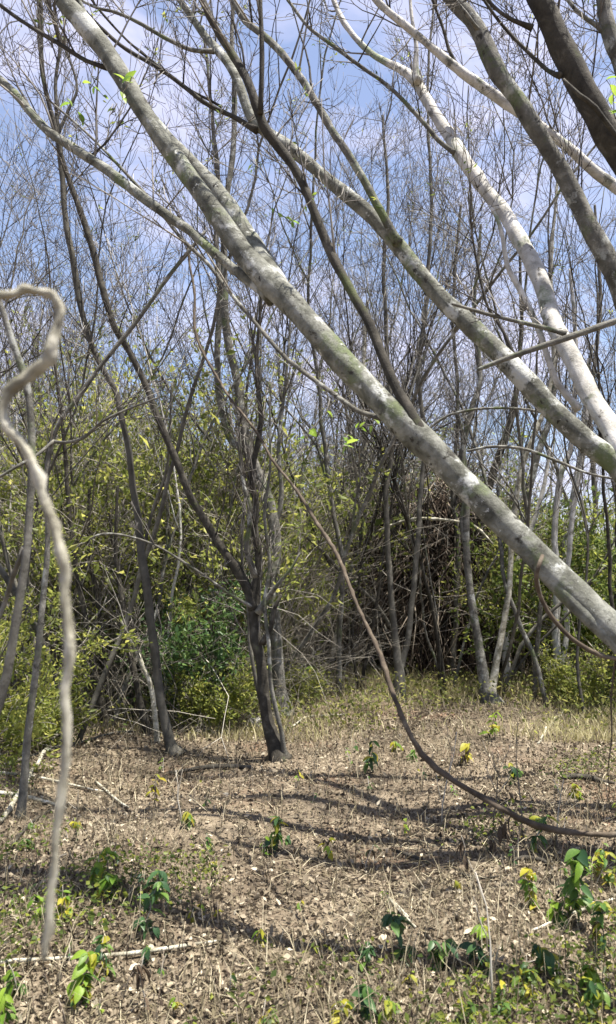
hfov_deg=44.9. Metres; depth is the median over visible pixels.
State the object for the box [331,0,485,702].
forked sapling
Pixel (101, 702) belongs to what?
bare sapling
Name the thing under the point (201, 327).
bare sapling
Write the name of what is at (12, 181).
bare sapling
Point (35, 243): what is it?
bare sapling
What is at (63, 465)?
dry brush
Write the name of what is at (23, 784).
bare sapling
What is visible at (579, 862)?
seedling
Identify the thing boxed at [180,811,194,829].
seedling
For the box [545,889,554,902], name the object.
seedling
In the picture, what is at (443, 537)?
bare sapling
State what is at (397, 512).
bare sapling
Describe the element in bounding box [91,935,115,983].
seedling
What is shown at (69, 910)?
seedling
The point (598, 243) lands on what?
leaning tree
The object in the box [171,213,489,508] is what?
bare sapling
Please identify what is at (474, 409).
dry vine
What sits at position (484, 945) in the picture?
seedling
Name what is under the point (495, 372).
bare sapling
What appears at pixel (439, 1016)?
ground weeds
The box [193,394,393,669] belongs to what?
dry brush
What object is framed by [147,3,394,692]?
bare sapling
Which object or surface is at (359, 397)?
bare sapling
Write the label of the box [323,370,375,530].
bare sapling
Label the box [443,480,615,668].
leafy bush
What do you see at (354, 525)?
bare sapling
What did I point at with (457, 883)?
seedling
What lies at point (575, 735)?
pale grass
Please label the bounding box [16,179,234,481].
bare sapling
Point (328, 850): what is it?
seedling
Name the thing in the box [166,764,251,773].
fallen stick
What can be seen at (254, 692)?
dry brush
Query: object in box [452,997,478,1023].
seedling
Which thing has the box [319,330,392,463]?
bare sapling
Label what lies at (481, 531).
dry vine
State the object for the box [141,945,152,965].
seedling
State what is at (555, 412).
forked tree
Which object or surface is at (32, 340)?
bare sapling
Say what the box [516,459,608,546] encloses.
dry brush
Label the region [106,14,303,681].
bare sapling
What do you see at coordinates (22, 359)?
bare sapling
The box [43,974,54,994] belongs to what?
seedling
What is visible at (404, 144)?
bare sapling
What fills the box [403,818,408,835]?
seedling
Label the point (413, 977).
seedling
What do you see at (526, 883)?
seedling
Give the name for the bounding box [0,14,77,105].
bare sapling
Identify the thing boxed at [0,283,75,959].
hanging vine
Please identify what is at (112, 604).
dry brush
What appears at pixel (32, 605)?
dry brush
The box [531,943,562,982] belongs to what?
seedling
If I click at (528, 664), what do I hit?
dry brush
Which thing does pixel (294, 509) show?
leafy bush
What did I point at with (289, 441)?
bare sapling
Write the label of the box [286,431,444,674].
dry brush
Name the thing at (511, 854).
seedling
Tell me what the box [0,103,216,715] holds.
bare sapling
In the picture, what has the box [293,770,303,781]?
seedling
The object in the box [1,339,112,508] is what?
bare sapling
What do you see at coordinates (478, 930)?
seedling
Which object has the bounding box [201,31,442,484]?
bare sapling
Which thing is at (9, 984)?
seedling
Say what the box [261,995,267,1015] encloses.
seedling
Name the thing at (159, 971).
seedling
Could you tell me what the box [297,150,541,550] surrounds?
bare sapling
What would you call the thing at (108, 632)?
leafy bush
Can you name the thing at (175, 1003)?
seedling
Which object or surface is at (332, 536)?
leafy bush
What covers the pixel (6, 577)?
bare sapling
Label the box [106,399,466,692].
dry brush
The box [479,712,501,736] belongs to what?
seedling
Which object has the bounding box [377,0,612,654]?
bare sapling
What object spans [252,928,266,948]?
seedling
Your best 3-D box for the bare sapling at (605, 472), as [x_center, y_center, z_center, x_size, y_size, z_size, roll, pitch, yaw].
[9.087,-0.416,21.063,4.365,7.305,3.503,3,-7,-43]
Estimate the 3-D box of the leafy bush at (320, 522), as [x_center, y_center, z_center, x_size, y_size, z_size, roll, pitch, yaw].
[-0.181,0.526,12.050,3.163,4.129,3.789,-3,-6,34]
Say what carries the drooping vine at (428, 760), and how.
on the ground at (215, 817)
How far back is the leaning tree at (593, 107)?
3.88 m
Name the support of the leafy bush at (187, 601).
on the ground at (215, 817)
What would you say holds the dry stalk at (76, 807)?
on the ground at (215, 817)
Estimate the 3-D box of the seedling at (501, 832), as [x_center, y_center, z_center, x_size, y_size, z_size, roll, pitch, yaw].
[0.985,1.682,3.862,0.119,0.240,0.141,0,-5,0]
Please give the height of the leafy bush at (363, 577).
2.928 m
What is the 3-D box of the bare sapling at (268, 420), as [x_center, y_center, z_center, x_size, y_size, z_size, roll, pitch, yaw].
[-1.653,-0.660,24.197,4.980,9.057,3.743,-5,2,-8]
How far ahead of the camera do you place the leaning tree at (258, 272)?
3.36 m
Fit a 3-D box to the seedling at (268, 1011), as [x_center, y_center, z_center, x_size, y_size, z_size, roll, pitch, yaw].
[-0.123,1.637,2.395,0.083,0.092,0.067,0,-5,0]
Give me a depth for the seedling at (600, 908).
2.91 m
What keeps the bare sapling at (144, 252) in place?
on the ground at (215, 817)
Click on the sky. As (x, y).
(288, 30)
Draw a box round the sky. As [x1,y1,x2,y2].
[0,0,615,548]
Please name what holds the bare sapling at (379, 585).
on the ground at (215, 817)
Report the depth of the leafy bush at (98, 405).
12.53 m
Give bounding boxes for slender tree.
[7,0,185,756]
[320,0,615,194]
[522,0,615,78]
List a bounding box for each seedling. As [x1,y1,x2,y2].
[0,987,17,1023]
[1,964,27,999]
[16,838,33,849]
[26,893,44,915]
[28,819,35,831]
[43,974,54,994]
[45,884,75,923]
[67,950,101,1011]
[69,817,82,840]
[82,854,109,898]
[82,984,91,1002]
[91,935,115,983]
[92,998,103,1020]
[96,847,117,874]
[98,872,122,903]
[131,869,169,941]
[132,955,149,1013]
[135,872,149,887]
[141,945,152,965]
[145,774,166,806]
[154,953,166,973]
[168,997,182,1018]
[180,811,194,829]
[187,908,194,922]
[205,833,214,850]
[223,975,236,994]
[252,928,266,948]
[257,1008,278,1023]
[260,836,273,855]
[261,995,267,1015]
[263,816,287,852]
[285,835,290,844]
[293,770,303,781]
[296,900,304,910]
[301,666,316,686]
[317,837,333,860]
[330,999,355,1023]
[351,983,378,1023]
[356,941,375,975]
[360,845,379,869]
[362,741,379,772]
[378,890,390,911]
[378,994,401,1023]
[381,911,417,965]
[390,741,402,750]
[402,968,417,990]
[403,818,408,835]
[406,750,417,762]
[427,935,458,972]
[443,968,455,992]
[450,785,458,795]
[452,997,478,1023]
[453,880,461,890]
[456,835,468,871]
[457,937,489,978]
[459,743,473,765]
[470,917,491,939]
[470,973,481,1004]
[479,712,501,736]
[479,931,488,951]
[488,817,510,853]
[488,980,515,1021]
[499,854,509,875]
[502,763,522,784]
[506,843,516,863]
[508,955,537,1000]
[518,867,539,909]
[525,985,538,1010]
[527,815,560,856]
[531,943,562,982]
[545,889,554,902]
[545,894,571,930]
[555,848,595,922]
[562,866,568,878]
[567,783,583,800]
[573,988,581,1008]
[577,964,603,989]
[581,976,609,1023]
[586,866,599,881]
[588,921,601,943]
[590,901,615,957]
[592,854,606,878]
[594,843,615,885]
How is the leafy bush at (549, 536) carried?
on the ground at (215, 817)
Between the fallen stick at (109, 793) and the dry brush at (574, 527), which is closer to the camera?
the fallen stick at (109, 793)
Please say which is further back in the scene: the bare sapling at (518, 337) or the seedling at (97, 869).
the bare sapling at (518, 337)
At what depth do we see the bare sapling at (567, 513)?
10.61 m
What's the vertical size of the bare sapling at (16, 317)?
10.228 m
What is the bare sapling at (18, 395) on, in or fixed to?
on the ground at (215, 817)
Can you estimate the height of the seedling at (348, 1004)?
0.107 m
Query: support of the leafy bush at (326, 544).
on the ground at (215, 817)
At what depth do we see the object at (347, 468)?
15.91 m
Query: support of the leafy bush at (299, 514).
on the ground at (215, 817)
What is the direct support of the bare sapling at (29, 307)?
on the ground at (215, 817)
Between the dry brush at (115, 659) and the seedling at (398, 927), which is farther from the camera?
the dry brush at (115, 659)
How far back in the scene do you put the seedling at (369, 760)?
5.46 m
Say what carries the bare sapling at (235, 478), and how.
on the ground at (215, 817)
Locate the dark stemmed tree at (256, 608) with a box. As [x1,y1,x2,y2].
[0,0,309,763]
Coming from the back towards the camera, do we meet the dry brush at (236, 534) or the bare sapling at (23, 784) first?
the dry brush at (236, 534)
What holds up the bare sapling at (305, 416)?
on the ground at (215, 817)
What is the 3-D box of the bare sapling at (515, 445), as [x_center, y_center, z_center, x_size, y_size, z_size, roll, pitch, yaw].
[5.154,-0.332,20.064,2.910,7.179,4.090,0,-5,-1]
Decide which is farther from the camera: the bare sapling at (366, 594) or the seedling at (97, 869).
the bare sapling at (366, 594)
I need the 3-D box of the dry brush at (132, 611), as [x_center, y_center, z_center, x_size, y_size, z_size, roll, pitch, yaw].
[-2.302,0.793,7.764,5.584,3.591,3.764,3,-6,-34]
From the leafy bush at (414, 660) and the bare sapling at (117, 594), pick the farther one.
the leafy bush at (414, 660)
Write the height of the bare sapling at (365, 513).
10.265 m
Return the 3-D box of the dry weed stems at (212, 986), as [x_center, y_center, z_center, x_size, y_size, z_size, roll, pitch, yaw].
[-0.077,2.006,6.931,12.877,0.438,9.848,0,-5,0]
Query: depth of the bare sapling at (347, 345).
15.88 m
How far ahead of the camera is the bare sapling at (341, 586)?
8.85 m
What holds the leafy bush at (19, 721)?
on the ground at (215, 817)
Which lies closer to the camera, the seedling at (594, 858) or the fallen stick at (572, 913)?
the fallen stick at (572, 913)
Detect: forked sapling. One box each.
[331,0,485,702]
[411,88,604,704]
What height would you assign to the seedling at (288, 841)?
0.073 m
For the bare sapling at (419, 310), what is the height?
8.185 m
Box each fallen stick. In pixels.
[0,733,56,822]
[0,771,102,791]
[0,790,66,809]
[0,940,216,963]
[4,730,132,763]
[12,807,54,845]
[95,781,128,807]
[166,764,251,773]
[290,714,344,727]
[338,955,362,977]
[388,896,416,927]
[396,849,429,863]
[460,873,497,879]
[508,855,553,869]
[532,897,614,929]
[537,706,565,743]
[561,773,615,783]
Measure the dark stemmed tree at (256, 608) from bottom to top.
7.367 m
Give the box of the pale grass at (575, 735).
[3,644,615,742]
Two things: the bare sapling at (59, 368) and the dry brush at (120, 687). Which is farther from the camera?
the bare sapling at (59, 368)
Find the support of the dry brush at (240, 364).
on the ground at (215, 817)
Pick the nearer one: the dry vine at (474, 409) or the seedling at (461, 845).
the seedling at (461, 845)
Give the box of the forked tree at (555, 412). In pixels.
[75,0,615,482]
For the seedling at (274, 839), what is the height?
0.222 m
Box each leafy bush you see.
[0,295,249,701]
[0,300,186,566]
[0,309,254,537]
[0,316,342,699]
[0,319,187,684]
[0,334,248,663]
[0,463,166,692]
[0,486,152,776]
[0,655,105,755]
[1,315,322,644]
[1,339,307,549]
[11,398,267,633]
[46,435,303,705]
[71,296,443,634]
[93,567,280,724]
[113,402,286,504]
[138,327,401,681]
[153,650,269,733]
[157,424,349,564]
[161,461,328,657]
[196,491,361,673]
[250,411,380,667]
[281,497,377,645]
[284,658,332,704]
[287,486,374,586]
[289,414,554,529]
[317,517,374,665]
[387,646,432,674]
[391,424,550,526]
[407,444,614,684]
[432,490,613,674]
[436,480,614,674]
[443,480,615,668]
[495,481,615,685]
[521,475,613,649]
[526,637,615,710]
[532,484,613,640]
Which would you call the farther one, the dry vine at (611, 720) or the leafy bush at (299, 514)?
the leafy bush at (299, 514)
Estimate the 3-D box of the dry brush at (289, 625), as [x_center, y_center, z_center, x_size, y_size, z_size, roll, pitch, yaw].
[-1.181,0.773,9.801,4.538,4.186,4.432,0,-5,0]
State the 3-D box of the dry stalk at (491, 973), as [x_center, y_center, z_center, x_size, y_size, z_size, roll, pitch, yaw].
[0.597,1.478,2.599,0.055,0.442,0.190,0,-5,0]
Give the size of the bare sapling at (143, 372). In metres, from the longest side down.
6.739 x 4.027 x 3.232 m
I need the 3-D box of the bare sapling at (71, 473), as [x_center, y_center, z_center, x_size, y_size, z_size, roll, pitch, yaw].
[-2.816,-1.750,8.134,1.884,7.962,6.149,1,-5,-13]
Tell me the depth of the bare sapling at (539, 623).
8.46 m
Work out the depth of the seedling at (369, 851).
3.84 m
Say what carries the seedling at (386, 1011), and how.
on the ground at (215, 817)
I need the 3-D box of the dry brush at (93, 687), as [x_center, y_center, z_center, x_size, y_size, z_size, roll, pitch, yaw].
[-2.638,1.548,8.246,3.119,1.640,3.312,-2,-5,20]
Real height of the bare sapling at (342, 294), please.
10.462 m
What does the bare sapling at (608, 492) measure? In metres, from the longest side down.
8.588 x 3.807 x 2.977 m
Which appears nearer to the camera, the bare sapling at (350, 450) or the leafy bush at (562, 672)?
the leafy bush at (562, 672)
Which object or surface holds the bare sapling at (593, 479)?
on the ground at (215, 817)
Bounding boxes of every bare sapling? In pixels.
[0,0,303,724]
[0,0,310,745]
[0,5,140,683]
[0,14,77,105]
[0,22,411,683]
[0,65,169,531]
[0,67,262,606]
[0,91,144,462]
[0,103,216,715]
[0,121,91,419]
[0,174,116,469]
[0,197,205,819]
[0,215,148,461]
[0,257,102,441]
[0,271,100,478]
[0,287,196,705]
[0,294,127,415]
[0,299,45,507]
[0,300,35,714]
[0,324,99,454]
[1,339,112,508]
[3,303,79,432]
[4,270,35,379]
[7,185,173,692]
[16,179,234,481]
[24,246,193,514]
[38,340,110,727]
[44,218,184,460]
[63,313,202,462]
[68,233,156,469]
[77,487,128,722]
[95,564,179,742]
[98,511,136,721]
[99,486,152,734]
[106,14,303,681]
[109,133,362,730]
[121,174,349,709]
[127,64,440,668]
[146,271,255,449]
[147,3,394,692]
[168,368,264,465]
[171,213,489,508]
[186,371,345,474]
[194,0,403,694]
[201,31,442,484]
[209,368,303,465]
[226,111,473,696]
[247,325,313,500]
[262,214,429,502]
[263,228,396,491]
[264,269,416,557]
[266,342,360,482]
[270,0,615,700]
[270,70,571,706]
[279,91,455,643]
[283,243,435,505]
[291,255,489,685]
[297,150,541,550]
[297,165,499,689]
[303,330,460,479]
[307,143,519,662]
[317,95,531,640]
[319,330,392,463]
[320,82,558,671]
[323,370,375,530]
[330,97,523,681]
[330,236,612,693]
[330,334,438,481]
[336,296,382,530]
[369,351,439,486]
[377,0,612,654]
[400,0,609,701]
[407,342,513,490]
[407,408,463,499]
[411,257,500,453]
[412,281,556,496]
[413,23,615,716]
[419,287,560,676]
[432,242,592,504]
[435,417,543,489]
[439,186,481,681]
[440,274,543,497]
[441,196,575,506]
[442,0,615,697]
[448,387,561,521]
[458,223,528,679]
[486,100,615,609]
[486,424,601,524]
[488,261,610,506]
[494,237,615,708]
[498,327,568,665]
[499,364,563,689]
[521,222,615,694]
[528,346,614,540]
[530,206,615,530]
[530,317,612,676]
[556,104,615,428]
[562,217,615,326]
[565,204,615,664]
[577,450,615,525]
[589,384,614,538]
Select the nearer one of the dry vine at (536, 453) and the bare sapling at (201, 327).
the dry vine at (536, 453)
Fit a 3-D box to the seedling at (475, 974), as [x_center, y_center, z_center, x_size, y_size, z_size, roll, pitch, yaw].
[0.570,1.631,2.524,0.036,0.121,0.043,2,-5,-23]
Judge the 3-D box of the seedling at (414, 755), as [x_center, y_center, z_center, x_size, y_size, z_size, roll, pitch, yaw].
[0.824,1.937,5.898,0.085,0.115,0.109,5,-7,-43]
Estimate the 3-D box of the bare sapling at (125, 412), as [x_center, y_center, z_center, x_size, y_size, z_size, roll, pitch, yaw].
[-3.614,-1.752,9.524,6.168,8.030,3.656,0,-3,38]
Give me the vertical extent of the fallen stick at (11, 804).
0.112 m
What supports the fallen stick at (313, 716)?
on the ground at (215, 817)
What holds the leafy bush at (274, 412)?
on the ground at (215, 817)
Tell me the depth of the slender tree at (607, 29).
4.66 m
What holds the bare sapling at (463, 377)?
on the ground at (215, 817)
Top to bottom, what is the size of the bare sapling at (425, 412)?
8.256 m
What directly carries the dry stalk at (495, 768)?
on the ground at (215, 817)
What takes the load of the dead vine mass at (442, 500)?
on the ground at (215, 817)
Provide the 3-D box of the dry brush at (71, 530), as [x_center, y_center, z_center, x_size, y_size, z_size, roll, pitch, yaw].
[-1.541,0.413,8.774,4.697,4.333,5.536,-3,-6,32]
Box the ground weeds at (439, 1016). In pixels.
[0,729,615,1023]
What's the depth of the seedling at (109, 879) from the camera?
3.24 m
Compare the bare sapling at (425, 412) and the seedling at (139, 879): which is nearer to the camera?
the seedling at (139, 879)
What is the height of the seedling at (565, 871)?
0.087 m
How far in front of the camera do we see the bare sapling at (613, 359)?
9.36 m
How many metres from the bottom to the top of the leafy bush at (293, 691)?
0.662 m
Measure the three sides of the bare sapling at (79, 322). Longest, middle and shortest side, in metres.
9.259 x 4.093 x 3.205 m
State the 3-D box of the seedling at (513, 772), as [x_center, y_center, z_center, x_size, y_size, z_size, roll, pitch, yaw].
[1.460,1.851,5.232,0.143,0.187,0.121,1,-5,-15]
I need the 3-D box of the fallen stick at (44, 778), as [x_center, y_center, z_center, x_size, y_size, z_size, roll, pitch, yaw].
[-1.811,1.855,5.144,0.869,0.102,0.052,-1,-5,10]
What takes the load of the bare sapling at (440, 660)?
on the ground at (215, 817)
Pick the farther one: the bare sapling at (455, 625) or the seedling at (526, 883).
the bare sapling at (455, 625)
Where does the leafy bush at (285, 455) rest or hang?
on the ground at (215, 817)
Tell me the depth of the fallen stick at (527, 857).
3.71 m
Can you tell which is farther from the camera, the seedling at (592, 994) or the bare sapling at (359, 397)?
the bare sapling at (359, 397)
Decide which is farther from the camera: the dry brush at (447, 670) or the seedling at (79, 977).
the dry brush at (447, 670)
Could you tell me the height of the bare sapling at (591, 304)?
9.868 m
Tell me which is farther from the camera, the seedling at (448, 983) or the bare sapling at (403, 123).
the bare sapling at (403, 123)
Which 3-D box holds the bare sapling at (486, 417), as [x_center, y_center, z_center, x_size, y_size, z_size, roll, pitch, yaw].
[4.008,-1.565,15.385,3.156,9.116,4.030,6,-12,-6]
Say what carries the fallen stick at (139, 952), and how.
on the ground at (215, 817)
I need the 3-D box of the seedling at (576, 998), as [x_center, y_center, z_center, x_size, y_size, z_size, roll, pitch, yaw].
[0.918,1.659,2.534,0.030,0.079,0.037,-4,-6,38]
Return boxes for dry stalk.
[66,790,83,820]
[175,764,182,824]
[437,722,456,822]
[468,860,493,1007]
[482,740,512,830]
[497,723,522,835]
[545,779,572,844]
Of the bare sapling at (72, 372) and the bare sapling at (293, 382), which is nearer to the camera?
the bare sapling at (72, 372)
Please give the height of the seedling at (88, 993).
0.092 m
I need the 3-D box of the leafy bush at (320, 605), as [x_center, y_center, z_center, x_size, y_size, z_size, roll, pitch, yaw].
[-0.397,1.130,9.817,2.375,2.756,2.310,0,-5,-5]
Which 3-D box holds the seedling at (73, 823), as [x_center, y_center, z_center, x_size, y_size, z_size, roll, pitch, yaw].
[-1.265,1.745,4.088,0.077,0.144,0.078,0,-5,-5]
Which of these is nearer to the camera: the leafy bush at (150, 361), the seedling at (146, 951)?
the seedling at (146, 951)
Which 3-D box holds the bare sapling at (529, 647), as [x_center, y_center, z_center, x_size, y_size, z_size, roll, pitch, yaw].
[1.512,-1.833,9.799,3.795,8.341,2.357,1,-2,9]
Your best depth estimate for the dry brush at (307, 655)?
10.36 m
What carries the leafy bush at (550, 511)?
on the ground at (215, 817)
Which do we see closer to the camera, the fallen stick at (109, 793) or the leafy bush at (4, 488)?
the fallen stick at (109, 793)
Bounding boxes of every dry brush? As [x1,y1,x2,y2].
[0,240,459,736]
[0,309,325,737]
[0,331,377,731]
[0,345,314,683]
[0,376,264,685]
[0,502,112,692]
[0,611,167,716]
[1,387,358,762]
[1,390,343,740]
[1,412,135,696]
[4,359,157,688]
[4,407,407,745]
[17,428,317,697]
[22,456,266,719]
[29,372,426,762]
[53,466,330,727]
[58,257,499,707]
[78,373,364,682]
[94,383,372,661]
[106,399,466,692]
[106,417,399,706]
[118,594,369,735]
[157,459,347,680]
[191,440,408,688]
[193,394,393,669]
[230,357,436,676]
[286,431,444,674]
[315,477,493,675]
[346,418,549,687]
[357,473,524,674]
[401,506,584,688]
[507,457,613,653]
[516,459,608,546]
[560,500,614,673]
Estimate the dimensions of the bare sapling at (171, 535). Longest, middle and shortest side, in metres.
6.814 x 3.100 x 1.926 m
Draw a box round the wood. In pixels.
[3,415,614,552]
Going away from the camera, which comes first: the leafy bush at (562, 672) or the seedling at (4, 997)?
the seedling at (4, 997)
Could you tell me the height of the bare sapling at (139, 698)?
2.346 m
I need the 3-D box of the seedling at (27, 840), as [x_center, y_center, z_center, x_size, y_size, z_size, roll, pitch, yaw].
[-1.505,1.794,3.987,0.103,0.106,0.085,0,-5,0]
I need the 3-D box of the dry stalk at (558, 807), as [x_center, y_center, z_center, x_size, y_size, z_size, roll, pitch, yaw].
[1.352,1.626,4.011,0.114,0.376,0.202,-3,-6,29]
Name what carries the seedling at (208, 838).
on the ground at (215, 817)
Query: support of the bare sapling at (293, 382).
on the ground at (215, 817)
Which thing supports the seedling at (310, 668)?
on the ground at (215, 817)
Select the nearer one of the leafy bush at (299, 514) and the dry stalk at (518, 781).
the dry stalk at (518, 781)
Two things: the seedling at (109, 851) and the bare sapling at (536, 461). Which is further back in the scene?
the bare sapling at (536, 461)
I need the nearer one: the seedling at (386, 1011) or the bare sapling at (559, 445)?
the seedling at (386, 1011)
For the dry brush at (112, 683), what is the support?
on the ground at (215, 817)
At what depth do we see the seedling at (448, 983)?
2.60 m
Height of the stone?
0.150 m
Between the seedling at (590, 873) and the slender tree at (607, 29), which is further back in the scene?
the slender tree at (607, 29)
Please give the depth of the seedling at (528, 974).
2.58 m
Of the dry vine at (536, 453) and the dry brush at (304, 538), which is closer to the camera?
the dry vine at (536, 453)
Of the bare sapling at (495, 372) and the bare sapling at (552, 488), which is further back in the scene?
the bare sapling at (552, 488)
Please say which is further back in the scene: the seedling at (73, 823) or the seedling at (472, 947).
the seedling at (73, 823)
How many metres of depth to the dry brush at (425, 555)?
11.00 m
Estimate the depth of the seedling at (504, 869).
3.59 m
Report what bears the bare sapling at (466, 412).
on the ground at (215, 817)
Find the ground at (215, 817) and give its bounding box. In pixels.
[0,646,615,1023]
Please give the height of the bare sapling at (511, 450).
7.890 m
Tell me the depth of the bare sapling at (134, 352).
12.32 m
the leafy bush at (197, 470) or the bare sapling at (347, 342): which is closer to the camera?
the leafy bush at (197, 470)
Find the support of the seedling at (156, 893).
on the ground at (215, 817)
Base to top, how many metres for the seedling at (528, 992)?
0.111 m
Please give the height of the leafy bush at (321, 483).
4.748 m
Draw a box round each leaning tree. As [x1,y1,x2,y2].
[0,0,615,654]
[415,0,615,175]
[434,0,615,309]
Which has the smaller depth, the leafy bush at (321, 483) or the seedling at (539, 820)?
the seedling at (539, 820)
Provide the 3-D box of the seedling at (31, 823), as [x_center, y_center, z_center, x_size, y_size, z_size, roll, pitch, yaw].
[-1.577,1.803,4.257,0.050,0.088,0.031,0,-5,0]
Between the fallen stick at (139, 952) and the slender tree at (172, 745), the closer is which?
the fallen stick at (139, 952)
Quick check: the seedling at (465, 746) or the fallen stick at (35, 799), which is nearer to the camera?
the fallen stick at (35, 799)
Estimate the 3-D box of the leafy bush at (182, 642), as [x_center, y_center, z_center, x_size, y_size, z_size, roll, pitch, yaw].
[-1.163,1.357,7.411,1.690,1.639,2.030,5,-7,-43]
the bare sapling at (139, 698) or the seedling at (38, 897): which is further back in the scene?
the bare sapling at (139, 698)
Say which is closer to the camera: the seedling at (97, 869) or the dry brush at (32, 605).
the seedling at (97, 869)
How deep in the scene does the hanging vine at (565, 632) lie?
2.63 m
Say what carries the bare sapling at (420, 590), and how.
on the ground at (215, 817)
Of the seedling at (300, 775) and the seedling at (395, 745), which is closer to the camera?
the seedling at (300, 775)
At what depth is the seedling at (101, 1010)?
2.42 m
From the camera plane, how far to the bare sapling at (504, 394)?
20.03 m
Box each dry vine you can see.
[377,517,492,544]
[430,407,538,428]
[467,445,612,479]
[607,661,615,793]
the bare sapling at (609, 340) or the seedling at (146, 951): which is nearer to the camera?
the seedling at (146, 951)
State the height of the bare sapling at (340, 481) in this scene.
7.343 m
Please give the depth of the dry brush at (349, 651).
9.48 m
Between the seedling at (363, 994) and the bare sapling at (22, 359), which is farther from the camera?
the bare sapling at (22, 359)
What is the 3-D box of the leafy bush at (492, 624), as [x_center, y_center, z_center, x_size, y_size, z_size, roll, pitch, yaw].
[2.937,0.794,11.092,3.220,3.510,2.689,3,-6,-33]
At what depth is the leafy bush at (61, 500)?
7.57 m
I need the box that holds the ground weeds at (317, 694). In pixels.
[7,650,615,735]
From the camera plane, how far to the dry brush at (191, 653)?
8.00 m
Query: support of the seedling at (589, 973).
on the ground at (215, 817)
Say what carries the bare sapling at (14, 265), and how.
on the ground at (215, 817)
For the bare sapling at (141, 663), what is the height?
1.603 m
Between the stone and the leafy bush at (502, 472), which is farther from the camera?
the leafy bush at (502, 472)
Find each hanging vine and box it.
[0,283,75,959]
[534,554,615,660]
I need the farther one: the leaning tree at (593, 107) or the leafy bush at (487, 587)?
the leafy bush at (487, 587)
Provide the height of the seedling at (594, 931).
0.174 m
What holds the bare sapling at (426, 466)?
on the ground at (215, 817)
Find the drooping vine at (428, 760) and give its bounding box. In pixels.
[186,246,615,837]
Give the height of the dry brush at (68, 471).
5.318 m
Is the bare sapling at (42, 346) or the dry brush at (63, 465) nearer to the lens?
the dry brush at (63, 465)
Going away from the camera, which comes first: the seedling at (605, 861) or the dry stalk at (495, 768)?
the seedling at (605, 861)
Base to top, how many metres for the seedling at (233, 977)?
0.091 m
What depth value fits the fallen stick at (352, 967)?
2.76 m
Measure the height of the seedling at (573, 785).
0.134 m
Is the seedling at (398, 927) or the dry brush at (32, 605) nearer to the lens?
the seedling at (398, 927)
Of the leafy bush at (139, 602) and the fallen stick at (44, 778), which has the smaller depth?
the fallen stick at (44, 778)
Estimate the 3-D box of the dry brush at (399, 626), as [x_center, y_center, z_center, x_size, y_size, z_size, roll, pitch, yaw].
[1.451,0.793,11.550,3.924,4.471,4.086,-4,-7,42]
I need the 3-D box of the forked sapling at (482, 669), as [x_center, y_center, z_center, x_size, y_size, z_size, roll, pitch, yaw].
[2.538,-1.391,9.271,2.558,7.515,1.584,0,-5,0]
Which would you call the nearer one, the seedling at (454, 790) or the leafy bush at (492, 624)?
the seedling at (454, 790)
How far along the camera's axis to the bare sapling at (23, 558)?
1.90 m
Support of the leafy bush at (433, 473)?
on the ground at (215, 817)
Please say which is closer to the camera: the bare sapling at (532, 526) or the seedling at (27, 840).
the seedling at (27, 840)
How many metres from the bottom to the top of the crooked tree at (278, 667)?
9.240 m
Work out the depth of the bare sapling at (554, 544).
9.61 m
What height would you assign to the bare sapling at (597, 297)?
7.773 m
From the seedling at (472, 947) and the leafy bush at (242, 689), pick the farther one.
the leafy bush at (242, 689)
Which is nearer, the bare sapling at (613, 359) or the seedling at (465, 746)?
the seedling at (465, 746)
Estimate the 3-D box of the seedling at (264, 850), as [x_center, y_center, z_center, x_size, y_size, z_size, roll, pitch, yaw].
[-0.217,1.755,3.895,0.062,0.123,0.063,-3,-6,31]
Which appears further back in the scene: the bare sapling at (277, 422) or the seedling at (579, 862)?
the bare sapling at (277, 422)
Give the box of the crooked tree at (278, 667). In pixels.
[163,0,334,717]
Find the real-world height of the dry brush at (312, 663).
4.130 m
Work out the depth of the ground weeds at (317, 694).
7.62 m
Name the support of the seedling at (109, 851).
on the ground at (215, 817)
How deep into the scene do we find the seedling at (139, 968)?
2.51 m
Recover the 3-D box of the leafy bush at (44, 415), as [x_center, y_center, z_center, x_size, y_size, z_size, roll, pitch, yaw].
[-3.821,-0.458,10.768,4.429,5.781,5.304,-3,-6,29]
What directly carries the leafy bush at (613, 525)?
on the ground at (215, 817)
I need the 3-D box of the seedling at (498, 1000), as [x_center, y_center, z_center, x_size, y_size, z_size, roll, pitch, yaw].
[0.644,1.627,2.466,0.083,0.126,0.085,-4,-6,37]
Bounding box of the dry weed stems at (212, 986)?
[0,668,615,1023]
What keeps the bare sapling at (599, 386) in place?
on the ground at (215, 817)
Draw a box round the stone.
[243,717,260,726]
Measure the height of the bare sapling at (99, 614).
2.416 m
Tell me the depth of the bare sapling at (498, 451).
11.09 m
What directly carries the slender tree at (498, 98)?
on the ground at (215, 817)
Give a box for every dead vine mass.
[282,412,601,685]
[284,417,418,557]

